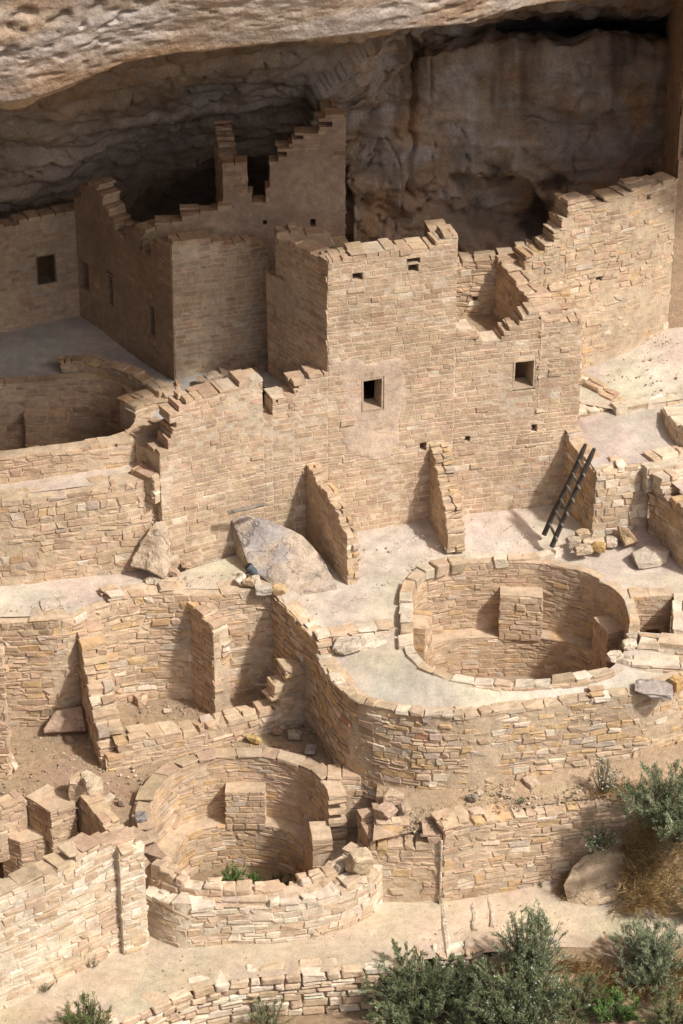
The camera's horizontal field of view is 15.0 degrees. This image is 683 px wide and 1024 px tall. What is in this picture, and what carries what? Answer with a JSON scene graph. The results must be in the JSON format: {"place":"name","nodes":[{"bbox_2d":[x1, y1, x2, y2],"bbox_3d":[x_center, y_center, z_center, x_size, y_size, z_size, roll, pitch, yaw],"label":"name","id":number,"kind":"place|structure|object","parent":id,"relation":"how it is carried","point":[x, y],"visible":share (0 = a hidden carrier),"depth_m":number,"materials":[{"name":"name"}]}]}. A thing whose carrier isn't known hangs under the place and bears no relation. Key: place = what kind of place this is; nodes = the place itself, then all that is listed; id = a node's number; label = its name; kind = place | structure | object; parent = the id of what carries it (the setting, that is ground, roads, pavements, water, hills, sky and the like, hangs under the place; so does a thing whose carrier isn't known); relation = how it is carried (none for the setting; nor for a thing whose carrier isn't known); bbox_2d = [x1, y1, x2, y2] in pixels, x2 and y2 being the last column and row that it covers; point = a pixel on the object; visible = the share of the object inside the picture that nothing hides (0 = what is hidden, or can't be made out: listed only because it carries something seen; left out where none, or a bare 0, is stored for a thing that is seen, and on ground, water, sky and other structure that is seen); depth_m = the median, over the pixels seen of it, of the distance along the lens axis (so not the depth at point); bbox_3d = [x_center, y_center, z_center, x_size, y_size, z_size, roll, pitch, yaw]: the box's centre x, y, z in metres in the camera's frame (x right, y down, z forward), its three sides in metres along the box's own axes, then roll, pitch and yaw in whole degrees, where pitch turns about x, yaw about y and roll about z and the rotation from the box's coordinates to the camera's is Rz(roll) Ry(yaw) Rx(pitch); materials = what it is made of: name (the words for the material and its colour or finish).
{"place":"outdoors","nodes":[
{"label":"outdoors","id":0,"kind":"place"},
{"bbox_2d":[0,867,3,878],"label":"pit floor","id":1,"kind":"structure","parent":0,"point":[1,873],"depth_m":44.62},
{"bbox_2d":[3,784,78,877],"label":"stone block","id":2,"kind":"structure","parent":1,"relation":"on","point":[52,824],"depth_m":43.81,"materials":[{"name":"stone"}]},
{"bbox_2d":[75,792,124,835],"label":"pit wall","id":3,"kind":"structure","parent":1,"relation":"on","point":[95,814],"depth_m":43.43,"materials":[{"name":"stone"}]},
{"bbox_2d":[0,462,136,493],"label":"terrace","id":4,"kind":"structure","parent":0,"point":[79,479],"depth_m":45.12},
{"bbox_2d":[130,461,160,503],"bbox_3d":[-3.344,-0.556,45.469,0.659,0.614,0.555,21,36,32],"label":"stone step","id":5,"kind":"object","parent":4,"relation":"on","point":[148,474],"visible":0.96,"depth_m":45.21,"materials":[{"name":"stone"}]},
{"bbox_2d":[135,435,157,462],"bbox_3d":[-3.225,-0.849,45.712,0.677,0.823,0.571,20,36,31],"label":"stone step","id":6,"kind":"object","parent":4,"relation":"on","point":[142,452],"visible":0.27,"depth_m":45.52,"materials":[{"name":"stone"}]},
{"bbox_2d":[0,316,284,419],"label":"cave floor","id":7,"kind":"structure","parent":0,"point":[36,350],"depth_m":48.45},
{"bbox_2d":[0,202,80,331],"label":"wall","id":8,"kind":"structure","parent":7,"relation":"on","point":[29,296],"depth_m":48.63,"materials":[{"name":"stone"}]},
{"bbox_2d":[35,254,56,284],"bbox_3d":[-5.615,-4.634,48.850,0.403,0.602,0.353,-13,32,-21],"label":"window","id":9,"kind":"structure","parent":8,"relation":"in","point":[52,277],"depth_m":48.89,"materials":[{"name":"stone"}]},
{"bbox_2d":[0,373,161,483],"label":"round room","id":10,"kind":"object","parent":7,"relation":"on","point":[53,425],"visible":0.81,"depth_m":47.47,"materials":[{"name":"stone"}]},
{"bbox_2d":[58,354,172,397],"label":"curb","id":11,"kind":"structure","parent":7,"relation":"on","point":[135,378],"depth_m":47.34,"materials":[{"name":"stone"}]},
{"bbox_2d":[116,379,181,429],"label":"stub wall","id":12,"kind":"structure","parent":7,"relation":"on","point":[136,404],"depth_m":46.35,"materials":[{"name":"stone"}]},
{"bbox_2d":[74,177,268,380],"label":"cave house","id":13,"kind":"structure","parent":7,"relation":"on","point":[179,297],"depth_m":47.12,"materials":[{"name":"stone"}]},
{"bbox_2d":[78,257,89,291],"bbox_3d":[-4.708,-4.526,48.966,0.354,0.638,0.389,-21,36,-32],"label":"window","id":14,"kind":"structure","parent":13,"relation":"in","point":[84,273],"depth_m":49.01,"materials":[{"name":"stone"}]},
{"bbox_2d":[106,272,114,307],"bbox_3d":[-4.163,-4.179,48.344,0.353,0.674,0.276,-21,36,-32],"label":"window","id":15,"kind":"structure","parent":13,"relation":"in","point":[109,276],"depth_m":48.30,"materials":[{"name":"stone"}]},
{"bbox_2d":[147,302,155,337],"bbox_3d":[-3.328,-3.553,47.441,0.355,0.653,0.276,-21,36,-31],"label":"window","id":16,"kind":"structure","parent":13,"relation":"in","point":[151,309],"depth_m":47.43,"materials":[{"name":"stone"}]},
{"bbox_2d":[0,691,332,858],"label":"room floor","id":17,"kind":"structure","parent":0,"point":[22,735],"depth_m":44.98,"materials":[{"name":"beige soil"}]},
{"bbox_2d":[0,645,13,780],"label":"end wall","id":18,"kind":"structure","parent":17,"relation":"on","point":[6,760],"depth_m":43.84,"materials":[{"name":"stone"}]},
{"bbox_2d":[0,790,27,861],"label":"pit rim wall","id":19,"kind":"structure","parent":17,"relation":"on","point":[13,814],"depth_m":43.74,"materials":[{"name":"stone"}]},
{"bbox_2d":[43,706,86,733],"bbox_3d":[-4.838,3.639,45.355,0.766,0.445,0.390,0,30,0],"label":"fallen slab","id":20,"kind":"object","parent":17,"relation":"on","point":[71,719],"depth_m":45.26,"materials":[{"name":"stone"}]},
{"bbox_2d":[68,771,85,802],"bbox_3d":[-4.419,4.654,43.712,0.358,0.473,0.314,0,30,0],"label":"heap stone","id":21,"kind":"object","parent":17,"relation":"on","point":[76,786],"visible":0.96,"depth_m":43.56,"materials":[{"name":"stone"}]},
{"bbox_2d":[81,770,102,795],"bbox_3d":[-4.236,4.635,43.700,0.318,0.522,0.335,17,34,27],"label":"heap stone","id":22,"kind":"object","parent":17,"relation":"on","point":[95,788],"visible":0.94,"depth_m":43.59,"materials":[{"name":"stone"}]},
{"bbox_2d":[77,615,123,768],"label":"partition wall","id":23,"kind":"structure","parent":17,"relation":"on","point":[101,713],"depth_m":44.68,"materials":[{"name":"stone"}]},
{"bbox_2d":[0,577,272,726],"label":"room back wall","id":24,"kind":"structure","parent":17,"relation":"on","point":[145,630],"depth_m":45.50,"materials":[{"name":"stone"}]},
{"bbox_2d":[254,583,271,595],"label":"cap block","id":25,"kind":"structure","parent":24,"relation":"on","point":[263,589],"depth_m":45.36,"materials":[{"name":"stone"}]},
{"bbox_2d":[0,697,323,808],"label":"gravel","id":26,"kind":"structure","parent":17,"relation":"on","point":[132,766],"depth_m":44.87,"materials":[{"name":"beige gravel"}]},
{"bbox_2d":[104,654,305,771],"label":"wall","id":27,"kind":"structure","parent":17,"relation":"on","point":[282,708],"depth_m":45.02,"materials":[{"name":"stone"}]},
{"bbox_2d":[186,598,232,714],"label":"partition wall","id":28,"kind":"structure","parent":17,"relation":"on","point":[211,650],"depth_m":45.52,"materials":[{"name":"stone"}]},
{"bbox_2d":[270,594,682,799],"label":"retaining wall","id":29,"kind":"structure","parent":17,"relation":"on","point":[374,742],"depth_m":43.55,"materials":[{"name":"stone"}]},
{"bbox_2d":[634,679,672,699],"bbox_3d":[5.230,2.978,43.403,0.648,0.146,0.456,3,30,6],"label":"flat stone","id":30,"kind":"object","parent":29,"relation":"on","point":[656,689],"visible":1,"depth_m":43.31,"materials":[{"name":"stone"}]},
{"bbox_2d":[637,633,682,655],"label":"stone bench","id":31,"kind":"object","parent":29,"relation":"on","point":[669,643],"visible":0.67,"depth_m":44.27,"materials":[{"name":"stone"}]},
{"bbox_2d":[665,675,682,692],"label":"cap block","id":32,"kind":"structure","parent":29,"relation":"on","point":[676,681],"depth_m":43.43,"materials":[{"name":"stone"}]},
{"bbox_2d":[218,363,245,378],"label":"rubble slab","id":33,"kind":"structure","parent":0,"point":[223,371],"depth_m":47.07,"materials":[{"name":"stone"}]},
{"bbox_2d":[0,0,682,517],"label":"cliff","id":34,"kind":"structure","parent":0,"point":[482,124],"depth_m":49.79,"materials":[{"name":"stone"}]},
{"bbox_2d":[0,504,682,707],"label":"plaza","id":35,"kind":"structure","parent":0,"point":[386,672],"depth_m":45.81,"materials":[{"name":"beige soil"}]},
{"bbox_2d":[39,595,71,610],"bbox_3d":[-4.962,1.599,44.996,0.543,0.083,0.373,-7,31,-13],"label":"flat stone","id":36,"kind":"object","parent":35,"relation":"on","point":[56,602],"visible":1,"depth_m":44.96,"materials":[{"name":"stone"}]},
{"bbox_2d":[0,472,157,585],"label":"terrace wall","id":37,"kind":"structure","parent":35,"relation":"on","point":[102,525],"depth_m":45.19,"materials":[{"name":"stone"}]},
{"bbox_2d":[130,520,170,578],"bbox_3d":[-3.360,0.576,45.755,0.713,0.965,0.979,0,30,0],"label":"leaning boulder","id":38,"kind":"object","parent":35,"relation":"on","point":[152,554],"visible":1,"depth_m":45.51,"materials":[{"name":"stone"}]},
{"bbox_2d":[231,515,336,594],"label":"leaning slab","id":39,"kind":"structure","parent":35,"relation":"on","point":[275,553],"depth_m":46.00,"materials":[{"name":"stone"}]},
{"bbox_2d":[305,462,359,584],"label":"spur wall","id":40,"kind":"structure","parent":35,"relation":"on","point":[332,535],"depth_m":46.00,"materials":[{"name":"stone"}]},
{"bbox_2d":[332,636,360,655],"bbox_3d":[0.078,2.326,44.475,0.508,0.245,0.347,-4,30,-6],"label":"step block","id":41,"kind":"object","parent":35,"relation":"on","point":[345,645],"depth_m":44.34,"materials":[{"name":"stone"}]},
{"bbox_2d":[314,618,393,646],"bbox_3d":[0.228,2.156,44.781,1.442,0.431,0.324,-7,31,-11],"label":"stone step","id":42,"kind":"object","parent":35,"relation":"on","point":[380,626],"visible":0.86,"depth_m":44.65,"materials":[{"name":"stone"}]},
{"bbox_2d":[147,219,582,575],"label":"stone wall","id":43,"kind":"structure","parent":35,"relation":"on","point":[386,366],"depth_m":46.10,"materials":[{"name":"stone"}]},
{"bbox_2d":[214,97,346,270],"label":"back tower","id":44,"kind":"structure","parent":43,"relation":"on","point":[305,185],"depth_m":46.68,"materials":[{"name":"stone"}]},
{"bbox_2d":[361,377,382,411],"bbox_3d":[0.492,-2.181,46.214,0.420,0.660,0.417,-8,31,-14],"label":"window","id":45,"kind":"structure","parent":43,"relation":"in","point":[376,403],"depth_m":46.21,"materials":[{"name":"stone"}]},
{"bbox_2d":[456,236,584,419],"bbox_3d":[3.182,-3.247,47.685,2.451,3.015,2.421,0,30,0],"label":"ruined room","id":46,"kind":"object","parent":43,"relation":"in","point":[493,287],"visible":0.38,"depth_m":47.59,"materials":[{"name":"stone"}]},
{"bbox_2d":[512,359,535,389],"bbox_3d":[3.245,-2.574,46.891,0.443,0.604,0.413,-6,31,-11],"label":"window","id":47,"kind":"structure","parent":43,"relation":"in","point":[527,382],"depth_m":46.88,"materials":[{"name":"stone"}]},
{"bbox_2d":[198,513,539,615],"bbox_3d":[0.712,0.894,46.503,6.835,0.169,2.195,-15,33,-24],"label":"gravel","id":48,"kind":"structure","parent":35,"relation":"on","point":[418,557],"depth_m":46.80,"materials":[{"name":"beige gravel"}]},
{"bbox_2d":[360,634,386,650],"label":"step block","id":49,"kind":"structure","parent":35,"relation":"on","point":[372,641],"depth_m":44.51,"materials":[{"name":"stone"}]},
{"bbox_2d":[428,442,465,552],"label":"spur wall","id":50,"kind":"structure","parent":35,"relation":"on","point":[446,515],"depth_m":46.88,"materials":[{"name":"stone"}]},
{"bbox_2d":[397,555,639,691],"bbox_3d":[3.076,2.832,45.644,4.261,2.552,4.193,0,30,0],"label":"round room","id":51,"kind":"object","parent":35,"relation":"in","point":[540,624],"visible":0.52,"depth_m":46.86,"materials":[{"name":"stone"}]},
{"bbox_2d":[493,543,571,567],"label":"curb","id":52,"kind":"structure","parent":35,"relation":"on","point":[500,561],"depth_m":46.77,"materials":[{"name":"stone"}]},
{"bbox_2d":[542,443,595,547],"bbox_3d":[4.092,-0.332,46.628,0.812,1.987,0.605,-5,30,-8],"label":"wooden ladder","id":53,"kind":"object","parent":35,"relation":"on","point":[568,506],"visible":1,"depth_m":46.63,"materials":[{"name":"brown wood"}]},
{"bbox_2d":[574,544,592,555],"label":"rubble stone","id":54,"kind":"object","parent":35,"relation":"on","point":[582,549],"visible":1,"depth_m":46.66,"materials":[{"name":"stone"}]},
{"bbox_2d":[561,426,648,536],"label":"wall","id":55,"kind":"structure","parent":35,"relation":"on","point":[609,498],"depth_m":47.09,"materials":[{"name":"stone"}]},
{"bbox_2d":[617,526,638,545],"bbox_3d":[5.190,0.439,46.887,0.399,0.333,0.368,0,30,0],"label":"wedge slab","id":56,"kind":"object","parent":35,"relation":"on","point":[627,536],"depth_m":46.82,"materials":[{"name":"stone"}]},
{"bbox_2d":[630,545,669,568],"bbox_3d":[5.571,0.781,46.651,0.738,0.230,0.470,-9,31,-15],"label":"boulder","id":57,"kind":"object","parent":35,"relation":"on","point":[646,556],"visible":1,"depth_m":46.51,"materials":[{"name":"stone"}]},
{"bbox_2d":[619,587,682,652],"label":"recess wall","id":58,"kind":"structure","parent":35,"relation":"on","point":[655,606],"depth_m":45.87,"materials":[{"name":"stone"}]},
{"bbox_2d":[629,654,682,672],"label":"stone bench","id":59,"kind":"object","parent":35,"relation":"on","point":[658,663],"visible":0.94,"depth_m":43.93,"materials":[{"name":"stone"}]},
{"bbox_2d":[647,481,682,568],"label":"terrace wall","id":60,"kind":"structure","parent":35,"relation":"on","point":[665,523],"depth_m":46.63,"materials":[{"name":"stone"}]},
{"bbox_2d":[0,882,682,1023],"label":"path","id":61,"kind":"structure","parent":0,"point":[118,980],"depth_m":42.44,"materials":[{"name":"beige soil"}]},
{"bbox_2d":[0,826,148,1009],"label":"path wall","id":62,"kind":"structure","parent":61,"relation":"on","point":[59,921],"depth_m":41.12,"materials":[{"name":"stone"}]},
{"bbox_2d":[115,842,148,955],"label":"buttress","id":63,"kind":"structure","parent":62,"relation":"attached to","point":[131,901],"depth_m":41.79,"materials":[{"name":"stone"}]},
{"bbox_2d":[50,990,113,1023],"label":"shrub","id":64,"kind":"object","parent":61,"relation":"on","point":[89,1016],"visible":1,"depth_m":40.36,"materials":[{"name":"green plant"}]},
{"bbox_2d":[146,864,382,948],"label":"kiva outer wall","id":65,"kind":"structure","parent":61,"relation":"on","point":[343,901],"depth_m":42.40,"materials":[{"name":"stone"}]},
{"bbox_2d":[345,847,373,874],"bbox_3d":[0.290,5.761,42.662,0.418,0.433,0.348,-16,34,-25],"label":"rim block","id":66,"kind":"object","parent":65,"relation":"on","point":[359,861],"depth_m":42.55,"materials":[{"name":"stone"}]},
{"bbox_2d":[368,818,442,902],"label":"path wall","id":67,"kind":"structure","parent":61,"relation":"on","point":[411,868],"depth_m":43.07,"materials":[{"name":"stone"}]},
{"bbox_2d":[441,904,450,953],"bbox_3d":[1.711,6.849,43.018,0.121,0.114,1.563,-1,30,-2],"label":"edging","id":68,"kind":"object","parent":61,"relation":"on","point":[445,931],"visible":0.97,"depth_m":42.87,"materials":[{"name":"stone"}]},
{"bbox_2d":[0,610,682,1023],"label":"ground","id":69,"kind":"structure","parent":0,"point":[598,950],"depth_m":42.20,"materials":[{"name":"beige soil"}]},
{"bbox_2d":[131,747,365,905],"bbox_3d":[-1.509,5.901,43.916,4.018,2.364,3.542,0,30,0],"label":"round room","id":70,"kind":"object","parent":69,"relation":"on","point":[267,812],"visible":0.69,"depth_m":44.64,"materials":[{"name":"stone"}]},
{"bbox_2d":[221,860,246,881],"bbox_3d":[-1.878,6.282,44.867,0.431,0.476,0.566,18,35,29],"label":"weed","id":71,"kind":"object","parent":70,"relation":"on","point":[235,876],"visible":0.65,"depth_m":44.87,"materials":[{"name":"green plant"}]},
{"bbox_2d":[327,764,376,847],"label":"recess wall","id":72,"kind":"structure","parent":70,"relation":"on","point":[359,815],"depth_m":44.09,"materials":[{"name":"stone"}]},
{"bbox_2d":[97,947,427,1023],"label":"path edge wall","id":73,"kind":"structure","parent":69,"relation":"on","point":[305,991],"depth_m":41.94,"materials":[{"name":"stone"}]},
{"bbox_2d":[245,993,295,1023],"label":"shrub","id":74,"kind":"object","parent":69,"relation":"on","point":[263,1019],"visible":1,"depth_m":41.85,"materials":[{"name":"green plant"}]},
{"bbox_2d":[358,937,477,1023],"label":"shrub","id":75,"kind":"object","parent":69,"relation":"on","point":[410,1000],"visible":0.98,"depth_m":41.58,"materials":[{"name":"green plant"}]},
{"bbox_2d":[430,937,485,978],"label":"path edge wall","id":76,"kind":"structure","parent":69,"relation":"on","point":[470,945],"depth_m":42.40,"materials":[{"name":"stone"}]},
{"bbox_2d":[436,990,506,1023],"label":"shrub","id":77,"kind":"object","parent":69,"relation":"on","point":[466,1013],"visible":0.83,"depth_m":41.00,"materials":[{"name":"green plant"}]},
{"bbox_2d":[439,951,504,1006],"bbox_3d":[2.104,7.494,41.663,1.116,0.864,1.222,0,30,0],"label":"shrub","id":78,"kind":"object","parent":69,"relation":"on","point":[461,972],"visible":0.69,"depth_m":41.62,"materials":[{"name":"green plant"}]},
{"bbox_2d":[467,952,590,1023],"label":"shrub","id":79,"kind":"object","parent":69,"relation":"on","point":[525,1008],"visible":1,"depth_m":40.72,"materials":[{"name":"green plant"}]},
{"bbox_2d":[489,897,573,988],"bbox_3d":[3.047,6.895,41.485,1.211,1.575,1.382,-23,37,-34],"label":"shrub","id":80,"kind":"object","parent":69,"relation":"on","point":[533,941],"visible":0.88,"depth_m":41.47,"materials":[{"name":"green plant"}]},
{"bbox_2d":[430,795,635,903],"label":"path wall","id":81,"kind":"structure","parent":69,"relation":"on","point":[486,851],"depth_m":43.33,"materials":[{"name":"stone"}]},
{"bbox_2d":[541,969,619,1023],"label":"shrub","id":82,"kind":"object","parent":69,"relation":"on","point":[577,1003],"visible":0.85,"depth_m":41.02,"materials":[{"name":"green plant"}]},
{"bbox_2d":[480,950,682,1010],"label":"dry grass","id":83,"kind":"structure","parent":69,"relation":"on","point":[607,982],"depth_m":41.80,"materials":[{"name":"brown plant"}]},
{"bbox_2d":[564,843,625,906],"bbox_3d":[4.249,6.018,43.803,1.058,0.868,1.288,0,30,0],"label":"boulder","id":84,"kind":"object","parent":69,"relation":"on","point":[589,881],"visible":0.93,"depth_m":43.44,"materials":[{"name":"stone"}]},
{"bbox_2d":[578,822,619,856],"bbox_3d":[4.286,5.416,43.020,0.664,0.524,0.718,-16,34,-25],"label":"flowering plant","id":85,"kind":"object","parent":84,"relation":"on","point":[597,842],"visible":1,"depth_m":43.07,"materials":[{"name":"green plant"}]},
{"bbox_2d":[587,985,641,1023],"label":"shrub","id":86,"kind":"object","parent":69,"relation":"on","point":[623,1013],"visible":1,"depth_m":40.87,"materials":[{"name":"green plant"}]},
{"bbox_2d":[609,915,682,999],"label":"shrub","id":87,"kind":"object","parent":69,"relation":"on","point":[644,955],"visible":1,"depth_m":41.64,"materials":[{"name":"green plant"}]},
{"bbox_2d":[636,985,682,1023],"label":"shrub","id":88,"kind":"object","parent":69,"relation":"on","point":[664,1016],"visible":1,"depth_m":40.69,"materials":[{"name":"green plant"}]},
{"bbox_2d":[373,742,682,840],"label":"debris slope","id":89,"kind":"structure","parent":0,"point":[549,784],"depth_m":43.58,"materials":[{"name":"beige soil"}]},
{"bbox_2d":[371,802,409,839],"bbox_3d":[0.818,5.213,43.292,0.637,0.582,0.669,0,30,0],"label":"vent box","id":90,"kind":"object","parent":89,"relation":"on","point":[398,824],"visible":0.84,"depth_m":43.00,"materials":[{"name":"stone"}]},
{"bbox_2d":[375,802,397,818],"bbox_3d":[0.753,4.943,43.003,0.249,0.168,0.356,22,36,32],"label":"loose stone","id":91,"kind":"object","parent":90,"relation":"on","point":[387,810],"visible":1,"depth_m":42.92,"materials":[{"name":"stone"}]},
{"bbox_2d":[383,788,403,805],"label":"loose stone","id":92,"kind":"object","parent":89,"relation":"on","point":[395,797],"visible":1,"depth_m":43.21,"materials":[{"name":"stone"}]},
{"bbox_2d":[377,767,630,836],"bbox_3d":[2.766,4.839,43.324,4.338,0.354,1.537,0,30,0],"label":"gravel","id":93,"kind":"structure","parent":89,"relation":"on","point":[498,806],"depth_m":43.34,"materials":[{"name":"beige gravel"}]},
{"bbox_2d":[589,751,620,794],"bbox_3d":[4.371,4.356,43.239,0.589,0.793,0.391,22,37,33],"label":"flowering plant","id":94,"kind":"object","parent":93,"relation":"on","point":[602,783],"visible":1,"depth_m":43.24,"materials":[{"name":"green plant"}]},
{"bbox_2d":[585,776,637,804],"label":"dry grass","id":95,"kind":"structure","parent":89,"relation":"on","point":[612,790],"depth_m":43.33,"materials":[{"name":"brown plant"}]},
{"bbox_2d":[577,403,682,465],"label":"terrace","id":96,"kind":"structure","parent":0,"point":[632,437],"depth_m":47.54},
{"bbox_2d":[579,371,682,417],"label":"wall","id":97,"kind":"structure","parent":96,"relation":"on","point":[618,404],"depth_m":48.08,"materials":[{"name":"stone"}]},
{"bbox_2d":[662,407,682,446],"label":"curved wall","id":98,"kind":"structure","parent":96,"relation":"on","point":[673,419],"depth_m":47.39,"materials":[{"name":"stone"}]},
{"bbox_2d":[580,327,682,408],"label":"terrace","id":99,"kind":"structure","parent":0,"point":[625,387],"depth_m":48.83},
{"bbox_2d":[514,171,677,370],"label":"long wall","id":100,"kind":"structure","parent":99,"relation":"on","point":[607,253],"depth_m":48.15,"materials":[{"name":"stone"}]},
{"bbox_2d":[661,0,682,328],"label":"plastered tower","id":101,"kind":"structure","parent":99,"relation":"on","point":[672,159],"depth_m":48.91,"materials":[{"name":"stone"}]},
{"bbox_2d":[676,110,682,159],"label":"window","id":102,"kind":"structure","parent":101,"relation":"in","point":[680,126],"depth_m":47.90,"materials":[{"name":"stone"}]},
{"bbox_2d":[608,781,682,922],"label":"dry grass","id":103,"kind":"structure","parent":0,"point":[638,863],"depth_m":43.11,"materials":[{"name":"brown plant"}]},
{"bbox_2d":[614,757,682,847],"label":"shrub","id":104,"kind":"object","parent":103,"relation":"on","point":[666,817],"visible":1,"depth_m":42.25,"materials":[{"name":"green plant"}]},
{"bbox_2d":[671,480,682,491],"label":"terrace","id":105,"kind":"structure","parent":0,"point":[678,484],"depth_m":46.57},
{"bbox_2d":[640,445,682,494],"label":"terrace wall","id":106,"kind":"structure","parent":105,"relation":"on","point":[661,469],"depth_m":46.74,"materials":[{"name":"stone"}]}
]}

